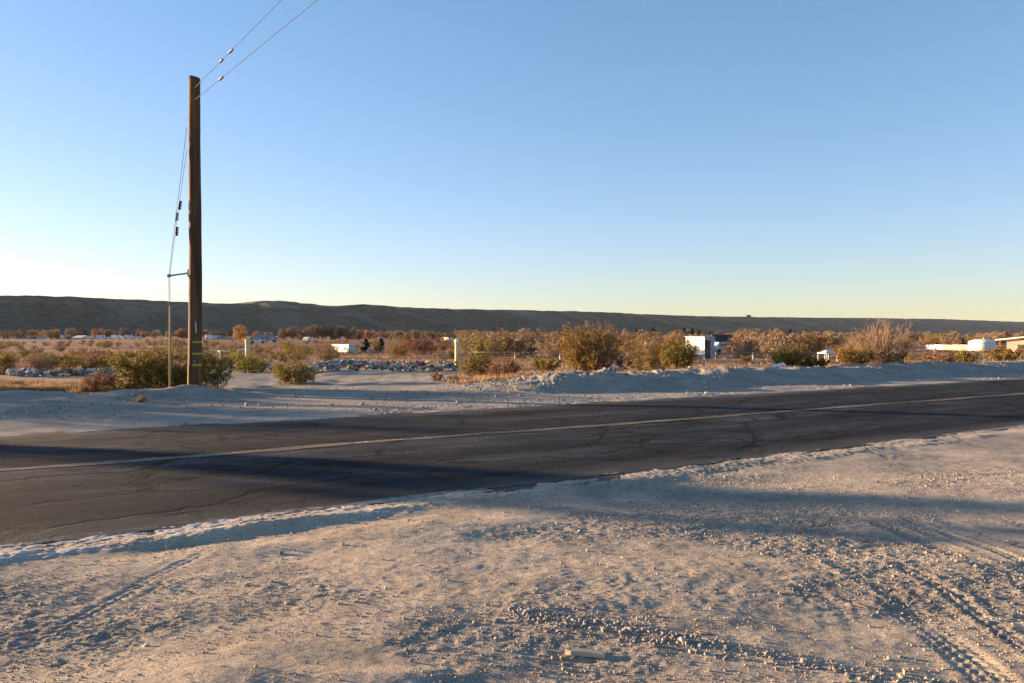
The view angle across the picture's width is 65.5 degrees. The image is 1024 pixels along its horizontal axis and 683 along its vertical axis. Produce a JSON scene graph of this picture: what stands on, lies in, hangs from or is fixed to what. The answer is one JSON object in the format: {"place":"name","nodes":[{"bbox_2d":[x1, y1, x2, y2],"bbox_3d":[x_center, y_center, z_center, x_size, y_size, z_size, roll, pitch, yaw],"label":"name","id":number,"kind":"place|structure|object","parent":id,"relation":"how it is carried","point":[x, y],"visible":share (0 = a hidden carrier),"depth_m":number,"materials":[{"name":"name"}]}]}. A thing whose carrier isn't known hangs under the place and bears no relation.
{"place":"outdoors","nodes":[
{"label":"outdoors","id":0,"kind":"place"},
{"bbox_2d":[0,348,1017,392],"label":"dry grass","id":1,"kind":"structure","parent":0,"point":[78,386],"depth_m":29.60,"materials":[{"name":"plant"}]},
{"bbox_2d":[0,335,1023,682],"bbox_3d":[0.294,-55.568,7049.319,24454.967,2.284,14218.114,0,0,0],"label":"ground","id":2,"kind":"structure","parent":0,"point":[368,653],"depth_m":5.65,"materials":[{"name":"sand"}]},
{"bbox_2d":[0,342,18,374],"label":"dry bush","id":3,"kind":"object","parent":2,"relation":"on","point":[6,362],"visible":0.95,"depth_m":38.36,"materials":[{"name":"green plant"}]},
{"bbox_2d":[1,353,21,367],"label":"straw bush","id":4,"kind":"object","parent":2,"relation":"on","point":[17,361],"visible":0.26,"depth_m":44.68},
{"bbox_2d":[13,346,31,357],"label":"green bush","id":5,"kind":"object","parent":2,"relation":"on","point":[24,353],"visible":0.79,"depth_m":79.67,"materials":[{"name":"green plant"}]},
{"bbox_2d":[13,336,46,338],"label":"house","id":6,"kind":"structure","parent":2,"relation":"on","point":[34,337],"depth_m":455.50,"materials":[{"name":"grey"}]},
{"bbox_2d":[25,360,43,370],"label":"russet bush","id":7,"kind":"object","parent":2,"relation":"on","point":[36,366],"visible":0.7,"depth_m":42.76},
{"bbox_2d":[18,353,55,370],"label":"russet bush","id":8,"kind":"object","parent":2,"relation":"on","point":[43,361],"visible":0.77,"depth_m":43.26,"materials":[{"name":"plant"}]},
{"bbox_2d":[29,353,64,369],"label":"brown bush","id":9,"kind":"object","parent":2,"relation":"on","point":[51,356],"visible":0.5,"depth_m":45.44,"materials":[{"name":"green plant"}]},
{"bbox_2d":[55,351,82,368],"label":"brown bush","id":10,"kind":"object","parent":2,"relation":"on","point":[68,359],"visible":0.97,"depth_m":45.85,"materials":[{"name":"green plant"}]},
{"bbox_2d":[87,352,108,368],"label":"brown bush","id":11,"kind":"object","parent":2,"relation":"on","point":[98,363],"visible":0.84,"depth_m":46.00,"materials":[{"name":"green plant"}]},
{"bbox_2d":[79,371,120,391],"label":"tumbleweed","id":12,"kind":"object","parent":2,"relation":"on","point":[95,383],"visible":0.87,"depth_m":23.46,"materials":[{"name":"plant"}]},
{"bbox_2d":[101,383,145,390],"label":"shrub","id":13,"kind":"object","parent":2,"relation":"on","point":[120,386],"visible":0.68,"depth_m":22.83,"materials":[{"name":"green plant"}]},
{"bbox_2d":[118,327,130,336],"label":"leafless tree","id":14,"kind":"object","parent":2,"relation":"on","point":[122,331],"visible":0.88,"depth_m":509.60,"materials":[{"name":"brown plant"}]},
{"bbox_2d":[98,335,217,388],"bbox_3d":[-10.726,0.653,24.286,3.731,1.727,3.372,0,0,0],"label":"creosote bush","id":15,"kind":"object","parent":2,"relation":"on","point":[155,373],"visible":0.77,"depth_m":23.72,"materials":[{"name":"green plant"}]},
{"bbox_2d":[167,75,201,385],"bbox_3d":[-9.040,-2.981,21.976,0.944,8.663,0.405,0,0,0],"label":"utility pole","id":16,"kind":"object","parent":2,"relation":"on","point":[194,366],"visible":0.98,"depth_m":21.84,"materials":[{"name":"brown wood"}]},
{"bbox_2d":[169,128,186,386],"bbox_3d":[-9.204,-2.198,21.993,0.564,7.470,0.233,0,0,0],"label":"guy wire","id":17,"kind":"object","parent":16,"relation":"attached to","point":[176,229],"visible":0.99,"depth_m":21.98,"materials":[{"name":"metal"}]},
{"bbox_2d":[195,0,280,87],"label":"guy span wire","id":18,"kind":"object","parent":16,"relation":"attached to","point":[229,52],"visible":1,"depth_m":19.91,"materials":[{"name":"metal"}]},
{"bbox_2d":[195,0,316,99],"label":"guy span wire","id":19,"kind":"object","parent":16,"relation":"attached to","point":[220,78],"visible":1,"depth_m":19.18,"materials":[{"name":"metal"}]},
{"bbox_2d":[182,350,239,388],"bbox_3d":[-8.947,0.852,23.894,1.541,1.236,1.815,0,0,0],"label":"creosote bush","id":20,"kind":"object","parent":2,"relation":"on","point":[214,379],"visible":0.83,"depth_m":23.89,"materials":[{"name":"green plant"}]},
{"bbox_2d":[233,325,247,340],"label":"golden tree","id":21,"kind":"object","parent":2,"relation":"on","point":[242,333],"visible":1,"depth_m":299.23,"materials":[{"name":"orange plant"}]},
{"bbox_2d":[245,339,249,356],"bbox_3d":[-14.953,0.798,45.008,0.280,1.878,0.280,0,0,0],"label":"bollard","id":22,"kind":"object","parent":2,"relation":"on","point":[247,345],"visible":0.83,"depth_m":44.90,"materials":[{"name":"beige paint"}]},
{"bbox_2d":[224,350,277,372],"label":"creosote bush","id":23,"kind":"object","parent":2,"relation":"on","point":[245,363],"visible":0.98,"depth_m":40.69,"materials":[{"name":"green plant"}]},
{"bbox_2d":[250,335,277,339],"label":"house","id":24,"kind":"structure","parent":2,"relation":"on","point":[260,336],"depth_m":397.31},
{"bbox_2d":[278,328,291,339],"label":"leafless tree","id":25,"kind":"object","parent":2,"relation":"on","point":[282,334],"visible":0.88,"depth_m":328.88,"materials":[{"name":"brown plant"}]},
{"bbox_2d":[265,346,315,363],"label":"dry bush","id":26,"kind":"object","parent":2,"relation":"on","point":[283,356],"visible":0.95,"depth_m":59.33,"materials":[{"name":"brown plant"}]},
{"bbox_2d":[286,326,297,338],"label":"leafless tree","id":27,"kind":"object","parent":2,"relation":"on","point":[293,332],"visible":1,"depth_m":329.29,"materials":[{"name":"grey plant"}]},
{"bbox_2d":[268,358,327,384],"bbox_3d":[-7.530,1.055,28.079,2.064,0.940,1.614,0,0,-15],"label":"creosote bush","id":28,"kind":"object","parent":2,"relation":"on","point":[285,375],"visible":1,"depth_m":27.82,"materials":[{"name":"green plant"}]},
{"bbox_2d":[296,327,308,339],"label":"brown tree","id":29,"kind":"object","parent":2,"relation":"on","point":[301,335],"visible":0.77,"depth_m":339.58,"materials":[{"name":"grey plant"}]},
{"bbox_2d":[305,325,316,338],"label":"leafless tree","id":30,"kind":"object","parent":2,"relation":"on","point":[311,332],"visible":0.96,"depth_m":328.88,"materials":[{"name":"brown plant"}]},
{"bbox_2d":[315,326,326,338],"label":"leafless tree","id":31,"kind":"object","parent":2,"relation":"on","point":[320,330],"visible":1,"depth_m":328.58,"materials":[{"name":"brown plant"}]},
{"bbox_2d":[311,342,334,361],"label":"russet bush","id":32,"kind":"object","parent":2,"relation":"on","point":[326,352],"visible":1,"depth_m":61.75,"materials":[{"name":"plant"}]},
{"bbox_2d":[319,346,341,360],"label":"russet bush","id":33,"kind":"object","parent":2,"relation":"on","point":[337,353],"visible":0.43,"depth_m":63.80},
{"bbox_2d":[324,326,336,339],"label":"brown tree","id":34,"kind":"object","parent":2,"relation":"on","point":[330,332],"visible":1,"depth_m":328.90,"materials":[{"name":"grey plant"}]},
{"bbox_2d":[334,325,345,338],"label":"leafless tree","id":35,"kind":"object","parent":2,"relation":"on","point":[340,330],"visible":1,"depth_m":329.02,"materials":[{"name":"brown plant"}]},
{"bbox_2d":[331,344,356,351],"bbox_3d":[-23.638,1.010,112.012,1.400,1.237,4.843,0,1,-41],"label":"mobile home","id":36,"kind":"object","parent":2,"relation":"on","point":[347,347],"visible":0.82,"depth_m":110.51,"materials":[{"name":"white paint"}]},
{"bbox_2d":[343,326,355,339],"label":"leafless tree","id":37,"kind":"object","parent":2,"relation":"on","point":[349,332],"visible":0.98,"depth_m":329.76,"materials":[{"name":"brown plant"}]},
{"bbox_2d":[360,338,370,351],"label":"evergreen tree","id":38,"kind":"object","parent":2,"relation":"on","point":[366,346],"visible":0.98,"depth_m":109.84,"materials":[{"name":"green plant"}]},
{"bbox_2d":[362,329,375,339],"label":"orange tree","id":39,"kind":"object","parent":2,"relation":"on","point":[371,334],"visible":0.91,"depth_m":339.42,"materials":[{"name":"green plant"}]},
{"bbox_2d":[373,337,384,352],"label":"evergreen tree","id":40,"kind":"object","parent":2,"relation":"on","point":[380,347],"visible":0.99,"depth_m":107.89,"materials":[{"name":"green plant"}]},
{"bbox_2d":[388,342,409,357],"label":"brown bush","id":41,"kind":"object","parent":2,"relation":"on","point":[400,352],"visible":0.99,"depth_m":79.89,"materials":[{"name":"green plant"}]},
{"bbox_2d":[389,335,414,354],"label":"russet bush","id":42,"kind":"object","parent":2,"relation":"on","point":[393,341],"visible":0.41,"depth_m":91.82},
{"bbox_2d":[399,331,434,355],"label":"russet bush","id":43,"kind":"object","parent":2,"relation":"on","point":[413,347],"visible":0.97,"depth_m":87.84,"materials":[{"name":"plant"}]},
{"bbox_2d":[415,333,442,354],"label":"russet bush","id":44,"kind":"object","parent":2,"relation":"on","point":[428,349],"visible":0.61,"depth_m":90.12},
{"bbox_2d":[425,331,443,339],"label":"brown tree","id":45,"kind":"object","parent":2,"relation":"on","point":[430,334],"visible":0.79,"depth_m":353.46,"materials":[{"name":"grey plant"}]},
{"bbox_2d":[429,372,442,380],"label":"dry tuft","id":46,"kind":"object","parent":2,"relation":"on","point":[434,378],"visible":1,"depth_m":27.64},
{"bbox_2d":[427,332,451,353],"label":"russet bush","id":47,"kind":"object","parent":2,"relation":"on","point":[444,345],"visible":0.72,"depth_m":94.20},
{"bbox_2d":[455,339,458,367],"bbox_3d":[-3.248,0.768,47.008,0.280,1.831,0.280,0,0,0],"label":"bollard","id":48,"kind":"object","parent":2,"relation":"on","point":[456,349],"visible":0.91,"depth_m":46.89,"materials":[{"name":"beige paint"}]},
{"bbox_2d":[449,329,487,353],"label":"russet bush","id":49,"kind":"object","parent":2,"relation":"on","point":[463,343],"visible":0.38,"depth_m":100.00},
{"bbox_2d":[457,352,491,375],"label":"creosote bush","id":50,"kind":"object","parent":2,"relation":"on","point":[476,368],"visible":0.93,"depth_m":34.17,"materials":[{"name":"green plant"}]},
{"bbox_2d":[470,331,502,357],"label":"russet bush","id":51,"kind":"object","parent":2,"relation":"on","point":[491,341],"visible":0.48,"depth_m":77.22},
{"bbox_2d":[466,332,509,361],"bbox_3d":[-1.885,0.464,63.640,3.771,2.392,2.939,0,0,19],"label":"green bush","id":52,"kind":"object","parent":2,"relation":"on","point":[479,347],"visible":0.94,"depth_m":63.52,"materials":[{"name":"green plant"}]},
{"bbox_2d":[482,326,517,356],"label":"russet bush","id":53,"kind":"object","parent":2,"relation":"on","point":[498,335],"visible":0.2,"depth_m":83.89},
{"bbox_2d":[481,356,523,377],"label":"dry bush","id":54,"kind":"object","parent":2,"relation":"on","point":[509,366],"visible":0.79,"depth_m":28.61,"materials":[{"name":"plant"}]},
{"bbox_2d":[488,333,523,356],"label":"russet bush","id":55,"kind":"object","parent":2,"relation":"on","point":[509,348],"visible":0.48,"depth_m":82.01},
{"bbox_2d":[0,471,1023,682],"bbox_3d":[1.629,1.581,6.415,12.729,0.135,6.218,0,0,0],"label":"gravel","id":56,"kind":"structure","parent":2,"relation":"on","point":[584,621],"depth_m":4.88,"materials":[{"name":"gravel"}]},
{"bbox_2d":[0,359,1023,430],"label":"shoulder gravel","id":57,"kind":"structure","parent":2,"relation":"on","point":[362,403],"depth_m":21.75,"materials":[{"name":"gravel"}]},
{"bbox_2d":[497,328,545,356],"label":"russet bush","id":58,"kind":"object","parent":2,"relation":"on","point":[528,341],"visible":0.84,"depth_m":81.97,"materials":[{"name":"plant"}]},
{"bbox_2d":[515,328,547,355],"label":"russet bush","id":59,"kind":"object","parent":2,"relation":"on","point":[542,339],"visible":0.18,"depth_m":87.96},
{"bbox_2d":[531,333,562,358],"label":"russet bush","id":60,"kind":"object","parent":2,"relation":"on","point":[551,352],"visible":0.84,"depth_m":72.17,"materials":[{"name":"plant"}]},
{"bbox_2d":[532,356,563,372],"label":"creosote bush","id":61,"kind":"object","parent":2,"relation":"on","point":[543,366],"visible":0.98,"depth_m":38.35,"materials":[{"name":"green plant"}]},
{"bbox_2d":[539,329,563,356],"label":"russet bush","id":62,"kind":"object","parent":2,"relation":"on","point":[551,343],"visible":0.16,"depth_m":83.61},
{"bbox_2d":[560,647,605,658],"bbox_3d":[0.361,1.592,4.070,0.235,0.030,0.084,0,0,0],"label":"wood scrap","id":63,"kind":"object","parent":2,"relation":"on","point":[570,652],"visible":1,"depth_m":4.05,"materials":[{"name":"wood"}]},
{"bbox_2d":[541,319,624,370],"bbox_3d":[3.521,0.249,36.364,3.780,2.520,3.318,0,1,36],"label":"creosote bush","id":64,"kind":"object","parent":2,"relation":"on","point":[575,346],"visible":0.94,"depth_m":35.96,"materials":[{"name":"green plant"}]},
{"bbox_2d":[583,353,633,371],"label":"dry bush","id":65,"kind":"object","parent":2,"relation":"on","point":[618,363],"visible":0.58,"depth_m":35.90,"materials":[{"name":"plant"}]},
{"bbox_2d":[608,364,621,371],"bbox_3d":[4.468,1.294,34.563,0.737,0.659,0.490,0,0,0],"label":"boulder","id":66,"kind":"object","parent":2,"relation":"on","point":[615,367],"visible":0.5,"depth_m":34.40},
{"bbox_2d":[598,330,636,360],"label":"russet bush","id":67,"kind":"object","parent":2,"relation":"on","point":[619,344],"visible":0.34,"depth_m":62.28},
{"bbox_2d":[617,333,637,344],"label":"leafless tree","id":68,"kind":"object","parent":2,"relation":"on","point":[629,335],"visible":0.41,"depth_m":155.09,"materials":[{"name":"brown plant"}]},
{"bbox_2d":[631,331,660,340],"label":"leafless tree","id":69,"kind":"object","parent":2,"relation":"on","point":[657,335],"visible":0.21,"depth_m":148.36,"materials":[{"name":"brown plant"}]},
{"bbox_2d":[617,333,681,370],"bbox_3d":[6.767,0.565,38.754,3.012,2.079,3.207,0,1,-31],"label":"creosote bush","id":70,"kind":"object","parent":2,"relation":"on","point":[651,361],"visible":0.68,"depth_m":38.55,"materials":[{"name":"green plant"}]},
{"bbox_2d":[634,337,668,357],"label":"russet bush","id":71,"kind":"object","parent":2,"relation":"on","point":[645,345],"visible":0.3,"depth_m":65.92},
{"bbox_2d":[658,336,701,369],"bbox_3d":[6.631,0.552,31.823,1.779,1.527,1.872,0,1,21],"label":"creosote bush","id":72,"kind":"object","parent":2,"relation":"on","point":[681,356],"visible":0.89,"depth_m":31.55,"materials":[{"name":"green plant"}]},
{"bbox_2d":[665,334,699,344],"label":"orange tree","id":73,"kind":"object","parent":2,"relation":"on","point":[678,338],"visible":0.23,"depth_m":137.16,"materials":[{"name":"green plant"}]},
{"bbox_2d":[685,336,715,358],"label":"shed","id":74,"kind":"structure","parent":2,"relation":"on","point":[705,345],"depth_m":76.62,"materials":[{"name":"white paint"}]},
{"bbox_2d":[711,334,733,342],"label":"house","id":75,"kind":"structure","parent":2,"relation":"on","point":[721,338],"depth_m":148.61,"materials":[{"name":"paint"}]},
{"bbox_2d":[715,342,734,353],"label":"parked car","id":76,"kind":"object","parent":2,"relation":"on","point":[720,345],"visible":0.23,"depth_m":98.99,"materials":[{"name":"white paint"}]},
{"bbox_2d":[727,335,755,357],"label":"russet bush","id":77,"kind":"object","parent":2,"relation":"on","point":[749,351],"visible":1,"depth_m":76.45,"materials":[{"name":"plant"}]},
{"bbox_2d":[476,352,1020,362],"bbox_3d":[22.193,1.291,60.915,50.859,1.112,2.292,0,0,-9],"label":"chain link fence","id":78,"kind":"object","parent":2,"relation":"on","point":[752,357],"visible":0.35,"depth_m":60.01,"materials":[{"name":"metal"}]},
{"bbox_2d":[731,328,767,350],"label":"russet bush","id":79,"kind":"object","parent":2,"relation":"on","point":[747,334],"visible":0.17,"depth_m":96.63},
{"bbox_2d":[735,326,782,355],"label":"russet bush","id":80,"kind":"object","parent":2,"relation":"on","point":[740,336],"visible":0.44,"depth_m":83.24,"materials":[{"name":"plant"}]},
{"bbox_2d":[759,324,787,352],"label":"russet bush","id":81,"kind":"object","parent":2,"relation":"on","point":[769,334],"visible":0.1,"depth_m":92.36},
{"bbox_2d":[761,336,790,352],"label":"straw bush","id":82,"kind":"object","parent":2,"relation":"on","point":[777,343],"visible":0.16,"depth_m":82.39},
{"bbox_2d":[754,331,798,359],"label":"russet bush","id":83,"kind":"object","parent":2,"relation":"on","point":[770,343],"visible":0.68,"depth_m":62.47,"materials":[{"name":"plant"}]},
{"bbox_2d":[762,342,807,366],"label":"creosote bush","id":84,"kind":"object","parent":2,"relation":"on","point":[785,358],"visible":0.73,"depth_m":33.70,"materials":[{"name":"green plant"}]},
{"bbox_2d":[790,340,816,356],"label":"russet bush","id":85,"kind":"object","parent":2,"relation":"on","point":[805,348],"visible":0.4,"depth_m":78.65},
{"bbox_2d":[787,333,824,355],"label":"brown bush","id":86,"kind":"object","parent":2,"relation":"on","point":[815,344],"visible":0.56,"depth_m":82.24,"materials":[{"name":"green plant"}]},
{"bbox_2d":[794,354,831,367],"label":"creosote bush","id":87,"kind":"object","parent":2,"relation":"on","point":[811,361],"visible":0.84,"depth_m":33.02,"materials":[{"name":"green plant"}]},
{"bbox_2d":[806,334,826,350],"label":"orange tree","id":88,"kind":"object","parent":2,"relation":"on","point":[822,337],"visible":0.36,"depth_m":120.14,"materials":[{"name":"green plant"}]},
{"bbox_2d":[824,331,848,348],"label":"leafless tree","id":89,"kind":"object","parent":2,"relation":"on","point":[836,339],"visible":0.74,"depth_m":120.08,"materials":[{"name":"brown plant"}]},
{"bbox_2d":[832,343,879,364],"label":"dry bush","id":90,"kind":"object","parent":2,"relation":"on","point":[849,356],"visible":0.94,"depth_m":34.35,"materials":[{"name":"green plant"}]},
{"bbox_2d":[834,329,916,363],"bbox_3d":[16.202,0.285,36.380,3.198,1.852,3.191,0,0,0],"label":"straw bush","id":91,"kind":"object","parent":2,"relation":"on","point":[858,346],"visible":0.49,"depth_m":35.73,"materials":[{"name":"plant"}]},
{"bbox_2d":[853,314,914,363],"bbox_3d":[16.766,-0.164,35.738,2.663,2.558,3.167,0,0,0],"label":"bare tree","id":92,"kind":"object","parent":2,"relation":"on","point":[886,342],"visible":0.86,"depth_m":35.50,"materials":[{"name":"plant"}]},
{"bbox_2d":[874,348,907,361],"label":"dry bush","id":93,"kind":"object","parent":2,"relation":"on","point":[903,356],"visible":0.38,"depth_m":35.77,"materials":[{"name":"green plant"}]},
{"bbox_2d":[918,333,939,344],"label":"russet bush","id":94,"kind":"object","parent":2,"relation":"on","point":[922,340],"visible":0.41,"depth_m":178.76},
{"bbox_2d":[923,332,947,344],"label":"brown bush","id":95,"kind":"object","parent":2,"relation":"on","point":[934,339],"visible":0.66,"depth_m":148.28,"materials":[{"name":"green plant"}]},
{"bbox_2d":[922,351,962,361],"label":"dry bush","id":96,"kind":"object","parent":2,"relation":"on","point":[937,356],"visible":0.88,"depth_m":38.07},
{"bbox_2d":[925,345,967,349],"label":"yard wall","id":97,"kind":"structure","parent":2,"relation":"on","point":[950,347],"depth_m":128.63,"materials":[{"name":"white"}]},
{"bbox_2d":[938,336,958,344],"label":"russet bush","id":98,"kind":"object","parent":2,"relation":"on","point":[954,341],"visible":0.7,"depth_m":135.20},
{"bbox_2d":[952,334,972,344],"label":"brown tree","id":99,"kind":"object","parent":2,"relation":"on","point":[962,340],"visible":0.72,"depth_m":168.44,"materials":[{"name":"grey plant"}]},
{"bbox_2d":[954,349,980,362],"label":"dry bush","id":100,"kind":"object","parent":2,"relation":"on","point":[971,359],"visible":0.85,"depth_m":39.13,"materials":[{"name":"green plant"}]},
{"bbox_2d":[968,337,995,350],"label":"water tank","id":101,"kind":"object","parent":2,"relation":"on","point":[978,344],"visible":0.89,"depth_m":117.71,"materials":[{"name":"metal"}]},
{"bbox_2d":[989,333,1008,347],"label":"leafless tree","id":102,"kind":"object","parent":2,"relation":"on","point":[1000,343],"visible":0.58,"depth_m":163.17,"materials":[{"name":"brown plant"}]},
{"bbox_2d":[989,330,1013,345],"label":"leafless tree","id":103,"kind":"object","parent":2,"relation":"on","point":[1000,334],"visible":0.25,"depth_m":199.76,"materials":[{"name":"brown plant"}]},
{"bbox_2d":[980,347,1023,360],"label":"dry bush","id":104,"kind":"object","parent":2,"relation":"on","point":[1005,355],"visible":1,"depth_m":40.97,"materials":[{"name":"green plant"}]},
{"bbox_2d":[995,337,1023,351],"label":"ranch house","id":105,"kind":"structure","parent":2,"relation":"on","point":[1015,343],"depth_m":90.74,"materials":[{"name":"paint"}]},
{"bbox_2d":[0,379,1023,547],"bbox_3d":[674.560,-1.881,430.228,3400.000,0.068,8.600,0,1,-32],"label":"road","id":106,"kind":"structure","parent":0,"point":[41,503],"depth_m":11.34,"materials":[{"name":"asphalt"}]},
{"bbox_2d":[0,424,1023,545],"bbox_3d":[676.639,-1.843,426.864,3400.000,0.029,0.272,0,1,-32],"label":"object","id":107,"kind":"object","parent":106,"relation":"on","point":[181,524],"visible":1,"depth_m":8.12,"materials":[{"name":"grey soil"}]},
{"bbox_2d":[0,393,1023,470],"bbox_3d":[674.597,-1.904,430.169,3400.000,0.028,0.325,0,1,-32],"label":"road centre line","id":108,"kind":"object","parent":106,"relation":"on","point":[202,455],"visible":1,"depth_m":12.35,"materials":[{"name":"yellow paint"}]},
{"bbox_2d":[0,295,1023,335],"bbox_3d":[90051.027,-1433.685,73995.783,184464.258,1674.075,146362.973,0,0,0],"label":"hills","id":109,"kind":"structure","parent":0,"point":[47,313],"depth_m":2170.76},
{"bbox_2d":[0,0,1023,321],"label":"sky","id":110,"kind":"structure","parent":0,"point":[725,158],"materials":[{"name":"blue"}]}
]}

